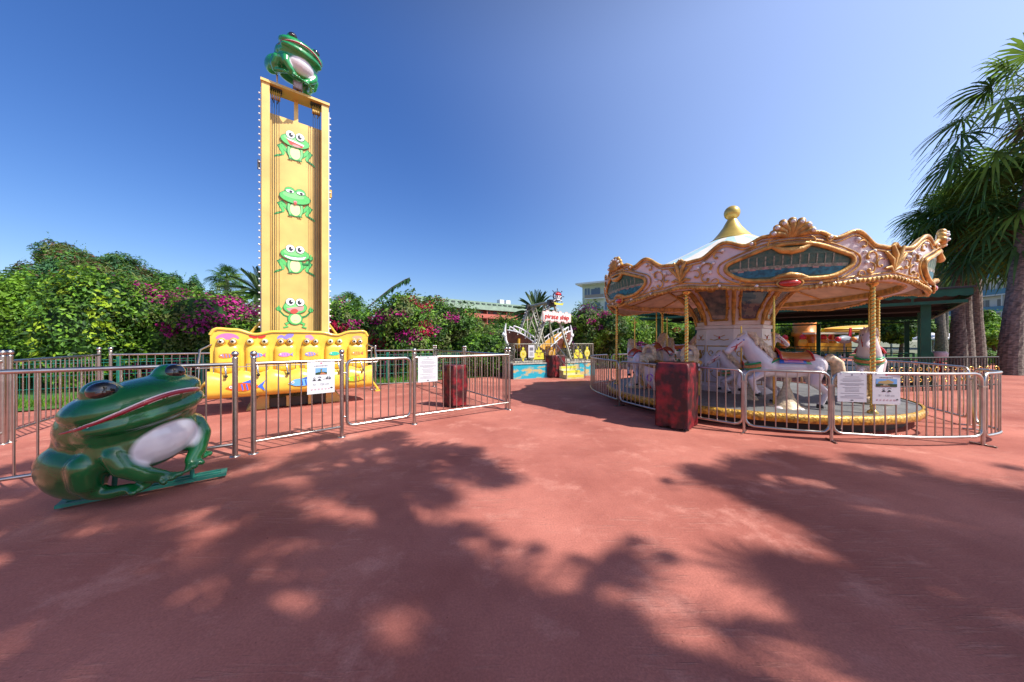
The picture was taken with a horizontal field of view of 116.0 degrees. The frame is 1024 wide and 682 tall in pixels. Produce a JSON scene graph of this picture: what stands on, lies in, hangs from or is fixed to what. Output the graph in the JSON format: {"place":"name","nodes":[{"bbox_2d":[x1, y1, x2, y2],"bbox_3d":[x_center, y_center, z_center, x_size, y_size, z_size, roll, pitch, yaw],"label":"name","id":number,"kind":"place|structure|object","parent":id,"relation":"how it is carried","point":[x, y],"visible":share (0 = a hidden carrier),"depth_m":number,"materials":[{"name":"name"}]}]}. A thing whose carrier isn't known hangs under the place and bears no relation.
{"place":"outdoors","nodes":[
{"label":"outdoors","id":0,"kind":"place"},
{"bbox_2d":[18,355,678,410],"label":"lawn","id":1,"kind":"structure","parent":0,"point":[48,393],"depth_m":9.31,"materials":[{"name":"green plant"}]},
{"bbox_2d":[3,231,124,285],"bbox_3d":[-23.083,-2.122,17.040,4.470,7.275,4.022,0,0,-24],"label":"conifer tree","id":2,"kind":"object","parent":1,"relation":"on","point":[46,258],"visible":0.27,"depth_m":16.19,"materials":[{"name":"green plant"}]},
{"bbox_2d":[0,262,164,392],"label":"leafy bush","id":3,"kind":"object","parent":1,"relation":"on","point":[60,316],"visible":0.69,"depth_m":9.21,"materials":[{"name":"green plant"}]},
{"bbox_2d":[6,265,183,384],"bbox_3d":[-14.420,-0.575,11.518,5.036,4.270,3.620,0,0,0],"label":"leafy bush","id":4,"kind":"object","parent":1,"relation":"on","point":[114,275],"visible":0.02,"depth_m":11.30,"materials":[{"name":"green plant"}]},
{"bbox_2d":[96,251,165,285],"bbox_3d":[-20.966,-1.710,16.932,4.013,6.447,4.052,0,0,-31],"label":"conifer tree","id":5,"kind":"object","parent":1,"relation":"on","point":[129,266],"visible":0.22,"depth_m":17.20,"materials":[{"name":"green plant"}]},
{"bbox_2d":[86,276,257,382],"bbox_3d":[-12.354,-0.364,11.383,6.825,3.854,4.167,0,0,0],"label":"bougainvillea","id":6,"kind":"object","parent":1,"relation":"on","point":[180,324],"visible":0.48,"depth_m":10.26,"materials":[{"name":"green plant"}]},
{"bbox_2d":[143,269,209,297],"bbox_3d":[-19.136,-1.238,17.979,3.835,5.499,3.166,0,0,0],"label":"conifer tree","id":7,"kind":"object","parent":1,"relation":"on","point":[193,284],"visible":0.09,"depth_m":17.77,"materials":[{"name":"green plant"}]},
{"bbox_2d":[145,288,260,378],"bbox_3d":[-10.633,-0.241,12.284,5.660,3.621,3.482,0,0,0],"label":"bougainvillea","id":8,"kind":"object","parent":1,"relation":"on","point":[257,311],"visible":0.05,"depth_m":11.64,"materials":[{"name":"purple plant"}]},
{"bbox_2d":[203,264,248,292],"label":"tree","id":9,"kind":"object","parent":1,"relation":"on","point":[227,270],"visible":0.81,"depth_m":25.74,"materials":[{"name":"plant"}]},
{"bbox_2d":[216,266,260,309],"bbox_3d":[-17.289,-1.895,22.230,5.019,6.789,5.039,0,0,0],"label":"date palm","id":10,"kind":"object","parent":1,"relation":"on","point":[255,283],"visible":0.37,"depth_m":21.18,"materials":[{"name":"green plant"}]},
{"bbox_2d":[14,352,462,401],"bbox_3d":[-7.954,0.950,9.573,19.930,1.100,1.171,0,0,-34],"label":"fence","id":11,"kind":"object","parent":1,"relation":"on","point":[140,361],"visible":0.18,"depth_m":8.34,"materials":[{"name":"grey metal"}]},
{"bbox_2d":[332,291,366,311],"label":"tree","id":12,"kind":"object","parent":1,"relation":"on","point":[351,297],"visible":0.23,"depth_m":23.74,"materials":[{"name":"plant"}]},
{"bbox_2d":[329,285,437,378],"bbox_3d":[-5.923,-0.341,13.089,5.957,3.904,3.653,0,0,0],"label":"bougainvillea","id":13,"kind":"object","parent":1,"relation":"on","point":[397,325],"visible":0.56,"depth_m":12.14,"materials":[{"name":"green plant"}]},
{"bbox_2d":[368,277,410,307],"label":"arching branch","id":14,"kind":"object","parent":13,"relation":"attached to","point":[405,282],"visible":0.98,"depth_m":13.39,"materials":[{"name":"green plant"}]},
{"bbox_2d":[402,293,491,373],"bbox_3d":[-3.655,-0.262,14.543,5.592,3.859,3.684,0,0,0],"label":"bougainvillea","id":15,"kind":"object","parent":1,"relation":"on","point":[452,328],"visible":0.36,"depth_m":13.92,"materials":[{"name":"green plant"}]},
{"bbox_2d":[456,331,507,376],"bbox_3d":[-1.242,0.527,13.651,2.308,2.006,1.744,0,0,0],"label":"leafy bush","id":16,"kind":"object","parent":1,"relation":"on","point":[473,342],"visible":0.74,"depth_m":13.22,"materials":[{"name":"green plant"}]},
{"bbox_2d":[438,322,542,363],"bbox_3d":[-1.351,0.193,16.736,6.711,2.755,3.654,0,0,0],"label":"hedge","id":17,"kind":"object","parent":1,"relation":"on","point":[495,330],"visible":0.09,"depth_m":16.33,"materials":[{"name":"green plant"}]},
{"bbox_2d":[485,311,551,342],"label":"hedge","id":18,"kind":"object","parent":1,"relation":"on","point":[515,322],"visible":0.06,"depth_m":19.25,"materials":[{"name":"green plant"}]},
{"bbox_2d":[510,290,557,325],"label":"date palm","id":19,"kind":"object","parent":1,"relation":"on","point":[532,298],"visible":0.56,"depth_m":23.62,"materials":[{"name":"green plant"}]},
{"bbox_2d":[548,299,632,367],"bbox_3d":[4.272,-0.400,17.879,4.613,3.916,3.364,0,0,11],"label":"bougainvillea","id":20,"kind":"object","parent":1,"relation":"on","point":[595,328],"visible":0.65,"depth_m":16.90,"materials":[{"name":"green plant"}]},
{"bbox_2d":[615,315,694,359],"bbox_3d":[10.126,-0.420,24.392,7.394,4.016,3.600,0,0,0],"label":"hedge","id":21,"kind":"object","parent":1,"relation":"on","point":[645,332],"visible":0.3,"depth_m":23.57,"materials":[{"name":"green plant"}]},
{"bbox_2d":[398,295,540,325],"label":"hotel","id":22,"kind":"structure","parent":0,"point":[486,310],"depth_m":90.69,"materials":[{"name":"green"}]},
{"bbox_2d":[0,353,1023,681],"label":"ground","id":23,"kind":"structure","parent":0,"point":[554,529],"depth_m":2.27,"materials":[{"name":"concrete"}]},
{"bbox_2d":[0,350,9,444],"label":"railing fence","id":24,"kind":"object","parent":23,"relation":"on","point":[3,401],"visible":1,"depth_m":4.64,"materials":[{"name":"silver metal"}]},
{"bbox_2d":[7,347,101,442],"bbox_3d":[-8.175,0.814,5.825,0.116,1.372,2.709,0,0,-34],"label":"railing fence","id":25,"kind":"object","parent":23,"relation":"on","point":[11,360],"visible":0.68,"depth_m":5.20,"materials":[{"name":"silver metal"}]},
{"bbox_2d":[0,351,240,481],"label":"railing fence","id":26,"kind":"object","parent":23,"relation":"on","point":[233,364],"visible":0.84,"depth_m":3.50,"materials":[{"name":"silver metal"}]},
{"bbox_2d":[31,364,226,508],"bbox_3d":[-3.680,0.850,3.147,1.013,1.239,1.138,0,0,10],"label":"frog statue","id":27,"kind":"object","parent":23,"relation":"on","point":[136,430],"visible":1,"depth_m":2.80,"materials":[{"name":"green plastic"}]},
{"bbox_2d":[108,347,209,395],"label":"railing fence","id":28,"kind":"object","parent":23,"relation":"on","point":[111,354],"visible":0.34,"depth_m":7.24,"materials":[{"name":"silver metal"}]},
{"bbox_2d":[196,76,379,410],"bbox_3d":[-5.189,-2.390,7.752,4.260,7.780,1.830,0,0,-37],"label":"frog tower ride","id":29,"kind":"object","parent":23,"relation":"on","point":[295,196],"visible":0.97,"depth_m":8.05,"materials":[{"name":"yellow paint"}]},
{"bbox_2d":[264,32,322,95],"bbox_3d":[-5.377,-6.815,7.979,1.115,0.993,1.094,0,0,32],"label":"frog statue","id":30,"kind":"object","parent":29,"relation":"on","point":[290,58],"visible":0.94,"depth_m":7.70,"materials":[{"name":"green paint"}]},
{"bbox_2d":[293,80,302,91],"bbox_3d":[-5.370,-6.380,8.020,0.200,0.200,0.090,0,0,-37],"label":"floodlight","id":31,"kind":"object","parent":29,"relation":"on","point":[297,86],"visible":1,"depth_m":7.99,"materials":[{"name":"grey"}]},
{"bbox_2d":[248,349,345,454],"bbox_3d":[-3.050,0.814,4.630,1.191,1.372,0.116,0,0,-43],"label":"railing fence","id":32,"kind":"object","parent":23,"relation":"on","point":[254,363],"visible":1,"depth_m":4.53,"materials":[{"name":"silver metal"}]},
{"bbox_2d":[307,361,334,394],"bbox_3d":[-2.852,0.533,4.781,0.360,0.494,0.045,0,0,-43],"label":"notice sign","id":33,"kind":"object","parent":32,"relation":"attached to","point":[320,377],"visible":1,"depth_m":4.77,"materials":[{"name":"white paper"}]},
{"bbox_2d":[368,347,371,389],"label":"railing fence","id":34,"kind":"object","parent":23,"relation":"on","point":[370,350],"visible":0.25,"depth_m":9.87,"materials":[{"name":"silver metal"}]},
{"bbox_2d":[344,348,417,425],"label":"railing gate","id":35,"kind":"structure","parent":23,"relation":"on","point":[346,373],"depth_m":5.40,"materials":[{"name":"silver metal"}]},
{"bbox_2d":[374,345,434,388],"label":"railing fence","id":36,"kind":"object","parent":23,"relation":"on","point":[429,350],"visible":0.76,"depth_m":10.20,"materials":[{"name":"silver metal"}]},
{"bbox_2d":[434,345,463,386],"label":"railing fence","id":37,"kind":"object","parent":23,"relation":"on","point":[447,351],"visible":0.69,"depth_m":9.71,"materials":[{"name":"silver metal"}]},
{"bbox_2d":[442,364,466,407],"bbox_3d":[-1.327,1.025,7.381,0.416,0.950,0.457,0,0,44],"label":"covered box","id":38,"kind":"object","parent":23,"relation":"on","point":[453,385],"visible":0.81,"depth_m":7.25,"materials":[{"name":"red fabric"}]},
{"bbox_2d":[412,347,511,424],"bbox_3d":[-0.910,0.814,6.375,2.203,1.372,0.116,0,0,-35],"label":"railing fence","id":39,"kind":"object","parent":23,"relation":"on","point":[509,376],"visible":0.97,"depth_m":6.41,"materials":[{"name":"silver metal"}]},
{"bbox_2d":[418,356,437,382],"bbox_3d":[-1.551,0.503,5.890,0.370,0.494,0.037,0,0,-35],"label":"notice sign","id":40,"kind":"object","parent":39,"relation":"attached to","point":[427,368],"visible":1,"depth_m":5.87,"materials":[{"name":"white paper"}]},
{"bbox_2d":[464,346,507,409],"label":"railing fence","id":41,"kind":"object","parent":23,"relation":"on","point":[466,352],"visible":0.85,"depth_m":7.61,"materials":[{"name":"silver metal"}]},
{"bbox_2d":[495,288,593,378],"bbox_3d":[1.182,-0.377,14.849,3.995,3.754,5.050,0,0,-24],"label":"pirate ship ride","id":42,"kind":"object","parent":23,"relation":"on","point":[532,365],"visible":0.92,"depth_m":13.76,"materials":[{"name":"grey metal"}]},
{"bbox_2d":[543,355,565,377],"bbox_3d":[1.733,1.040,13.225,0.867,0.920,0.469,0,0,-23],"label":"covered box","id":43,"kind":"object","parent":23,"relation":"on","point":[554,362],"visible":0.74,"depth_m":13.03,"materials":[{"name":"red fabric"}]},
{"bbox_2d":[590,354,624,405],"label":"railing fence","id":44,"kind":"object","parent":23,"relation":"on","point":[593,369],"visible":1,"depth_m":8.39,"materials":[{"name":"silver metal"}]},
{"bbox_2d":[610,354,680,380],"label":"railing fence","id":45,"kind":"object","parent":23,"relation":"on","point":[622,365],"visible":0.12,"depth_m":11.33,"materials":[{"name":"silver metal"}]},
{"bbox_2d":[655,361,698,431],"bbox_3d":[2.917,0.940,5.650,0.563,1.120,0.688,0,0,44],"label":"covered box","id":46,"kind":"object","parent":23,"relation":"on","point":[676,389],"visible":1,"depth_m":5.42,"materials":[{"name":"red fabric"}]},
{"bbox_2d":[615,361,747,433],"bbox_3d":[3.103,0.975,6.285,0.336,1.050,2.615,0,0,-31],"label":"railing fence","id":47,"kind":"object","parent":23,"relation":"on","point":[742,419],"visible":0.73,"depth_m":5.60,"materials":[{"name":"silver metal"}]},
{"bbox_2d":[604,205,950,431],"bbox_3d":[5.487,-0.938,7.993,6.393,4.875,6.202,0,0,0],"label":"carousel","id":48,"kind":"object","parent":23,"relation":"on","point":[733,287],"visible":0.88,"depth_m":5.86,"materials":[{"name":"pink metal"}]},
{"bbox_2d":[744,369,837,443],"bbox_3d":[4.283,0.975,4.947,1.119,1.050,0.260,0,0,19],"label":"railing fence","id":49,"kind":"object","parent":23,"relation":"on","point":[829,428],"visible":1,"depth_m":4.91,"materials":[{"name":"silver metal"}]},
{"bbox_2d":[775,323,827,350],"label":"leafy bush","id":50,"kind":"object","parent":23,"relation":"on","point":[783,330],"visible":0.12,"depth_m":31.89,"materials":[{"name":"green plant"}]},
{"bbox_2d":[637,285,976,385],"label":"pavilion","id":51,"kind":"structure","parent":23,"relation":"on","point":[924,311],"depth_m":14.43,"materials":[{"name":"green metal"}]},
{"bbox_2d":[777,322,840,356],"bbox_3d":[28.313,-0.812,31.000,5.000,4.625,5.000,0,0,0],"label":"castle ride","id":52,"kind":"object","parent":23,"relation":"on","point":[800,339],"visible":0.53,"depth_m":30.26,"materials":[{"name":"yellow"}]},
{"bbox_2d":[802,332,854,356],"bbox_3d":[28.613,0.369,29.000,3.250,2.262,1.375,0,0,5],"label":"train ride","id":53,"kind":"object","parent":23,"relation":"on","point":[832,346],"visible":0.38,"depth_m":28.45,"materials":[{"name":"red"}]},
{"bbox_2d":[828,328,858,356],"bbox_3d":[27.948,0.188,27.015,1.638,2.625,1.673,0,0,28],"label":"toy plane","id":54,"kind":"object","parent":23,"relation":"on","point":[844,339],"visible":0.96,"depth_m":26.74,"materials":[{"name":"grey plastic"}]},
{"bbox_2d":[821,357,978,425],"bbox_3d":[8.644,0.975,7.612,0.577,1.050,4.091,0,0,11],"label":"railing fence","id":55,"kind":"object","parent":23,"relation":"on","point":[970,390],"visible":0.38,"depth_m":6.37,"materials":[{"name":"silver metal"}]},
{"bbox_2d":[831,371,997,447],"bbox_3d":[5.792,0.975,4.632,2.053,1.051,0.261,0,0,2],"label":"railing fence","id":56,"kind":"object","parent":23,"relation":"on","point":[981,433],"visible":0.98,"depth_m":4.57,"materials":[{"name":"silver metal"}]},
{"bbox_2d":[837,371,866,401],"bbox_3d":[4.972,0.667,4.691,0.360,0.445,0.037,0,0,11],"label":"notice sign","id":57,"kind":"object","parent":56,"relation":"attached to","point":[851,387],"visible":1,"depth_m":4.68,"materials":[{"name":"grey paper"}]},
{"bbox_2d":[872,372,899,404],"bbox_3d":[5.382,0.678,4.612,0.340,0.465,0.038,0,0,9],"label":"notice sign","id":58,"kind":"object","parent":56,"relation":"attached to","point":[885,388],"visible":1,"depth_m":4.60,"materials":[{"name":"grey paper"}]},
{"bbox_2d":[885,356,999,391],"bbox_3d":[12.905,0.989,9.620,4.676,1.022,0.112,0,0,-9],"label":"ornamental railing","id":59,"kind":"object","parent":23,"relation":"on","point":[969,366],"visible":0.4,"depth_m":9.69,"materials":[{"name":"silver metal"}]},
{"bbox_2d":[884,178,1019,368],"bbox_3d":[23.880,-3.632,17.301,5.063,10.264,4.972,0,0,0],"label":"fan palm","id":60,"kind":"object","parent":23,"relation":"on","point":[958,343],"visible":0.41,"depth_m":17.04,"materials":[{"name":"plant"}]},
{"bbox_2d":[893,185,1017,367],"bbox_3d":[25.456,-3.848,18.196,4.852,10.695,5.248,0,0,0],"label":"fan palm","id":61,"kind":"object","parent":23,"relation":"on","point":[970,332],"visible":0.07,"depth_m":17.79,"materials":[{"name":"plant"}]},
{"bbox_2d":[900,190,1018,367],"bbox_3d":[26.348,-3.546,18.388,4.946,10.093,5.002,0,0,0],"label":"fan palm","id":62,"kind":"object","parent":23,"relation":"on","point":[979,326],"visible":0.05,"depth_m":18.19,"materials":[{"name":"plant"}]},
{"bbox_2d":[899,154,1023,298],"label":"fan palm","id":63,"kind":"object","parent":23,"relation":"on","point":[993,259],"visible":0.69,"depth_m":15.33,"materials":[{"name":"plant"}]},
{"bbox_2d":[906,32,1023,375],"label":"fan palm","id":64,"kind":"object","parent":23,"relation":"on","point":[1010,350],"visible":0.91,"depth_m":14.54,"materials":[{"name":"plant"}]},
{"bbox_2d":[962,368,1002,436],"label":"railing fence","id":65,"kind":"object","parent":23,"relation":"on","point":[991,372],"visible":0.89,"depth_m":4.75,"materials":[{"name":"silver metal"}]},
{"bbox_2d":[987,350,996,364],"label":"hedge","id":66,"kind":"object","parent":23,"relation":"on","point":[991,353],"visible":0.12,"depth_m":19.99,"materials":[{"name":"green plant"}]},
{"bbox_2d":[0,0,1023,341],"label":"sky","id":67,"kind":"structure","parent":0,"point":[491,151],"materials":[{"name":"blue"}]},
{"bbox_2d":[575,280,644,317],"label":"apartment building","id":68,"kind":"structure","parent":0,"point":[593,290],"depth_m":60.37,"materials":[{"name":"beige concrete"}]},
{"bbox_2d":[585,288,589,294],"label":"window","id":69,"kind":"structure","parent":68,"relation":"in","point":[587,291],"depth_m":61.43,"materials":[{"name":"blue glass"}]},
{"bbox_2d":[851,335,858,342],"bbox_3d":[29.253,0.188,27.015,1.638,2.625,1.673,0,0,28],"label":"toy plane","id":70,"kind":"object","parent":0,"point":[855,338],"visible":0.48,"depth_m":26.64,"materials":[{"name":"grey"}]},
{"bbox_2d":[788,342,996,353],"bbox_3d":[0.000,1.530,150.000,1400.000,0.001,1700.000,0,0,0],"label":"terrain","id":71,"kind":"structure","parent":0,"point":[913,348],"depth_m":89.03,"materials":[{"name":"green plant"}]},
{"bbox_2d":[820,320,867,341],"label":"garden tree","id":72,"kind":"object","parent":71,"relation":"on","point":[838,335],"visible":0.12,"depth_m":42.65,"materials":[{"name":"green plant"}]},
{"bbox_2d":[931,314,950,350],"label":"garden tree","id":73,"kind":"object","parent":71,"relation":"on","point":[933,321],"visible":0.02,"depth_m":37.03,"materials":[{"name":"green plant"}]},
{"bbox_2d":[850,354,946,361],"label":"lawn","id":74,"kind":"structure","parent":0,"point":[895,355],"depth_m":32.44,"materials":[{"name":"green plant"}]},
{"bbox_2d":[821,325,892,355],"bbox_3d":[33.687,-0.026,31.000,7.250,3.051,1.875,0,0,12],"label":"boat canopy","id":75,"kind":"object","parent":74,"relation":"on","point":[856,328],"visible":0.32,"depth_m":30.69,"materials":[{"name":"yellow"}]},
{"bbox_2d":[853,319,936,356],"bbox_3d":[32.683,-0.790,26.828,4.761,4.608,4.273,0,0,0],"label":"garden tree","id":76,"kind":"object","parent":74,"relation":"on","point":[892,333],"visible":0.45,"depth_m":26.32,"materials":[{"name":"green plant"}]},
{"bbox_2d":[912,333,949,351],"bbox_3d":[40.610,0.350,31.000,2.772,2.300,2.772,0,0,22],"label":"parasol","id":77,"kind":"object","parent":74,"relation":"on","point":[932,335],"visible":0.27,"depth_m":30.71,"materials":[{"name":"white"}]},
{"bbox_2d":[933,256,949,351],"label":"fan palm","id":78,"kind":"object","parent":74,"relation":"on","point":[941,341],"visible":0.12,"depth_m":25.80,"materials":[{"name":"plant"}]},
{"bbox_2d":[945,283,948,344],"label":"fan palm","id":79,"kind":"object","parent":74,"relation":"on","point":[947,320],"visible":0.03,"depth_m":29.80,"materials":[{"name":"plant"}]},
{"bbox_2d":[984,318,1000,351],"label":"garden tree","id":80,"kind":"object","parent":74,"relation":"on","point":[992,331],"visible":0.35,"depth_m":21.56,"materials":[{"name":"green plant"}]},
{"bbox_2d":[983,309,1001,350],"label":"garden tree","id":81,"kind":"object","parent":74,"relation":"on","point":[989,315],"visible":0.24,"depth_m":26.57,"materials":[{"name":"green plant"}]},
{"bbox_2d":[931,351,948,371],"bbox_3d":[20.692,1.000,15.500,0.560,1.000,0.560,0,0,0],"label":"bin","id":82,"kind":"object","parent":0,"point":[941,354],"visible":0.69,"depth_m":15.35,"materials":[{"name":"pink"}]},
{"bbox_2d":[934,274,1005,343],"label":"tower hotel","id":83,"kind":"structure","parent":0,"point":[991,300],"depth_m":59.48,"materials":[{"name":"blue"}]},
{"bbox_2d":[983,300,988,306],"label":"window","id":84,"kind":"structure","parent":83,"relation":"in","point":[985,303],"depth_m":60.98,"materials":[{"name":"blue glass"}]}
]}

